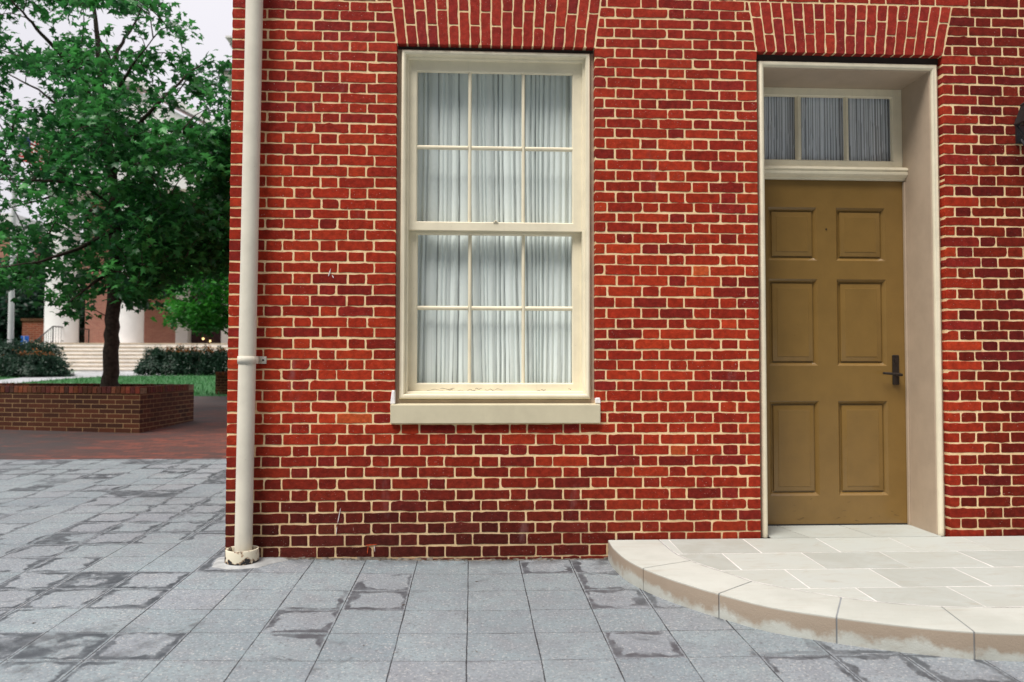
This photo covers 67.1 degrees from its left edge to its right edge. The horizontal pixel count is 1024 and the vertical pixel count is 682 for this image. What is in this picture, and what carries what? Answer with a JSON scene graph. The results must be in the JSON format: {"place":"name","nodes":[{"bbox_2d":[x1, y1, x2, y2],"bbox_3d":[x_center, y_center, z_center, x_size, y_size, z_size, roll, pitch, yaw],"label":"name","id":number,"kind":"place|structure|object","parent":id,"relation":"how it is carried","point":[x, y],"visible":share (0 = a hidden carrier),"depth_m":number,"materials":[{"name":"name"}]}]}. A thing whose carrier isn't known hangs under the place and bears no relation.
{"place":"outdoors","nodes":[
{"label":"outdoors","id":0,"kind":"place"},
{"bbox_2d":[0,373,189,382],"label":"concrete path","id":1,"kind":"structure","parent":0,"point":[25,379],"depth_m":29.34,"materials":[{"name":"white concrete"}]},
{"bbox_2d":[0,396,226,459],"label":"brick pavement","id":2,"kind":"structure","parent":0,"point":[202,434],"depth_m":9.94,"materials":[{"name":"red brick"}]},
{"bbox_2d":[0,383,193,432],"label":"brick planter","id":3,"kind":"object","parent":2,"relation":"on","point":[95,407],"visible":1,"depth_m":11.25,"materials":[{"name":"brick"}]},
{"bbox_2d":[0,0,231,386],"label":"maple tree","id":4,"kind":"object","parent":3,"relation":"in","point":[160,246],"visible":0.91,"depth_m":11.08,"materials":[{"name":"green plant"}]},
{"bbox_2d":[150,272,228,340],"bbox_3d":[-6.482,-0.426,17.971,4.469,3.812,3.459,0,-2,-3],"label":"dogwood tree","id":5,"kind":"object","parent":2,"relation":"on","point":[206,311],"visible":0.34,"depth_m":17.04,"materials":[{"name":"green plant"}]},
{"bbox_2d":[0,375,226,395],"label":"lawn","id":6,"kind":"structure","parent":0,"point":[175,381],"depth_m":26.58,"materials":[{"name":"green plant"}]},
{"bbox_2d":[7,125,16,345],"bbox_3d":[-20.316,-3.852,31.446,0.243,10.720,0.227,0,-2,-3],"label":"flagpole","id":7,"kind":"object","parent":6,"relation":"on","point":[10,334],"visible":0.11,"depth_m":31.32,"materials":[{"name":"white metal"}]},
{"bbox_2d":[18,135,48,169],"bbox_3d":[-19.569,-7.514,31.619,1.280,1.825,0.346,0,-2,-3],"label":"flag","id":8,"kind":"object","parent":7,"relation":"hanging from","point":[20,156],"visible":0.12,"depth_m":31.61,"materials":[{"name":"white fabric"}]},
{"bbox_2d":[0,283,43,343],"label":"tree","id":9,"kind":"object","parent":6,"relation":"on","point":[24,307],"visible":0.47,"depth_m":39.37,"materials":[{"name":"green plant"}]},
{"bbox_2d":[21,336,28,343],"bbox_3d":[-20.728,0.650,32.855,0.340,1.729,0.085,0,-2,-3],"label":"parking sign","id":10,"kind":"object","parent":6,"relation":"on","point":[26,337],"visible":0.42,"depth_m":32.86,"materials":[{"name":"metal"}]},
{"bbox_2d":[0,348,71,376],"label":"shrub","id":11,"kind":"object","parent":6,"relation":"on","point":[29,365],"visible":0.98,"depth_m":29.61,"materials":[{"name":"green plant"}]},
{"bbox_2d":[0,337,73,370],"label":"shrub","id":12,"kind":"object","parent":6,"relation":"on","point":[6,348],"visible":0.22,"depth_m":30.57,"materials":[{"name":"green plant"}]},
{"bbox_2d":[0,274,82,317],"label":"tree","id":13,"kind":"object","parent":6,"relation":"on","point":[42,315],"visible":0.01,"depth_m":43.49,"materials":[{"name":"green plant"}]},
{"bbox_2d":[0,245,84,323],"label":"tree","id":14,"kind":"object","parent":6,"relation":"on","point":[81,320],"visible":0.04,"depth_m":44.55,"materials":[{"name":"green plant"}]},
{"bbox_2d":[46,367,76,376],"bbox_3d":[-17.829,1.117,30.202,1.555,0.710,1.053,-1,-2,20],"label":"shrub","id":15,"kind":"object","parent":6,"relation":"on","point":[65,375],"visible":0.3,"depth_m":30.05,"materials":[{"name":"green plant"}]},
{"bbox_2d":[79,275,85,342],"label":"tree","id":16,"kind":"object","parent":6,"relation":"on","point":[82,325],"visible":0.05,"depth_m":49.72,"materials":[{"name":"plant"}]},
{"bbox_2d":[133,345,175,374],"bbox_3d":[-14.789,0.818,32.242,1.949,1.350,1.517,0,-2,-3],"label":"shrub","id":17,"kind":"object","parent":6,"relation":"on","point":[151,363],"visible":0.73,"depth_m":31.82,"materials":[{"name":"green plant"}]},
{"bbox_2d":[157,343,227,375],"bbox_3d":[-13.021,0.800,32.408,3.854,1.438,1.560,0,-2,-3],"label":"hedge","id":18,"kind":"object","parent":6,"relation":"on","point":[192,361],"visible":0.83,"depth_m":32.00,"materials":[{"name":"green plant"}]},
{"bbox_2d":[215,372,227,393],"bbox_3d":[-6.385,1.230,20.425,2.466,0.833,1.316,0,-2,-3],"label":"brick planter","id":19,"kind":"object","parent":6,"relation":"on","point":[221,379],"visible":0.16,"depth_m":19.73,"materials":[{"name":"brick"}]},
{"bbox_2d":[0,0,232,232],"label":"sky","id":20,"kind":"structure","parent":0,"point":[214,18],"materials":[{"name":"white"}]},
{"bbox_2d":[0,459,1023,681],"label":"slab pavement","id":21,"kind":"structure","parent":0,"point":[109,572],"depth_m":3.65,"materials":[{"name":"grey stone"}]},
{"bbox_2d":[275,556,607,561],"bbox_3d":[-0.534,1.300,4.619,2.327,0.040,0.041,0,-2,-3],"label":"dirt line","id":22,"kind":"object","parent":21,"relation":"on","point":[401,559],"visible":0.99,"depth_m":4.63,"materials":[{"name":"soil"}]},
{"bbox_2d":[608,525,1023,661],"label":"stone stoop","id":23,"kind":"object","parent":21,"relation":"on","point":[907,589],"visible":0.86,"depth_m":3.87,"materials":[{"name":"stone"}]},
{"bbox_3d":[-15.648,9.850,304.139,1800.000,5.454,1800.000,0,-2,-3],"label":"ground","id":24,"kind":"structure","parent":0,"visible":0},
{"bbox_2d":[21,318,43,343],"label":"brick garden wall","id":25,"kind":"structure","parent":24,"relation":"on","point":[33,329],"depth_m":38.07,"materials":[{"name":"brick"}]},
{"bbox_2d":[0,213,85,335],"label":"brick building","id":26,"kind":"structure","parent":24,"relation":"on","point":[17,224],"depth_m":65.28,"materials":[{"name":"brick"}]},
{"bbox_2d":[17,75,228,372],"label":"columned hall","id":27,"kind":"structure","parent":24,"relation":"on","point":[140,331],"depth_m":38.19,"materials":[{"name":"white concrete"}]},
{"bbox_2d":[31,326,89,344],"bbox_3d":[-21.971,0.411,37.519,0.305,2.267,5.444,0,-2,-4],"label":"handrail","id":28,"kind":"object","parent":27,"relation":"on","point":[52,327],"visible":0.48,"depth_m":37.14,"materials":[{"name":"black metal"}]},
{"bbox_2d":[193,282,200,340],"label":"door leaf","id":29,"kind":"structure","parent":27,"relation":"in","point":[195,338],"depth_m":42.84,"materials":[{"name":"brown wood"}]},
{"bbox_2d":[191,280,220,342],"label":"door","id":30,"kind":"structure","parent":27,"relation":"in","point":[213,337],"depth_m":42.92,"materials":[{"name":"brown wood"}]},
{"bbox_2d":[204,293,211,340],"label":"door leaf","id":31,"kind":"structure","parent":27,"relation":"in","point":[205,337],"depth_m":42.86,"materials":[{"name":"brown wood"}]},
{"bbox_2d":[215,315,220,340],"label":"door leaf","id":32,"kind":"structure","parent":27,"relation":"in","point":[217,336],"depth_m":42.91,"materials":[{"name":"brown wood"}]},
{"bbox_2d":[222,35,232,125],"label":"white building","id":33,"kind":"structure","parent":24,"relation":"on","point":[229,40],"depth_m":65.13,"materials":[{"name":"stone"}]},
{"bbox_2d":[212,0,1023,569],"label":"brick house","id":34,"kind":"structure","parent":24,"relation":"on","point":[548,278],"depth_m":4.81,"materials":[{"name":"red brick"}]},
{"bbox_2d":[390,46,600,423],"bbox_3d":[-0.100,-0.661,4.821,1.278,2.326,0.254,0,-2,-3],"label":"window","id":35,"kind":"structure","parent":34,"relation":"in","point":[557,345],"depth_m":4.91,"materials":[{"name":"beige paint"}]},
{"bbox_2d":[764,87,901,166],"bbox_3d":[2.118,-1.446,5.268,1.075,0.538,0.070,0,-2,-3],"label":"transom window","id":36,"kind":"structure","parent":34,"relation":"in","point":[818,95],"depth_m":5.29,"materials":[{"name":"beige paint"}]},
{"bbox_2d":[765,180,906,523],"bbox_3d":[2.118,0.065,5.161,1.068,2.300,0.112,0,-2,-3],"label":"door","id":37,"kind":"structure","parent":34,"relation":"in","point":[836,399],"depth_m":5.18,"materials":[{"name":"brown paint"}]},
{"bbox_2d":[1014,102,1023,145],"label":"wall lantern","id":38,"kind":"object","parent":34,"relation":"attached to","point":[1019,128],"depth_m":4.81,"materials":[{"name":"black metal"}]}
]}

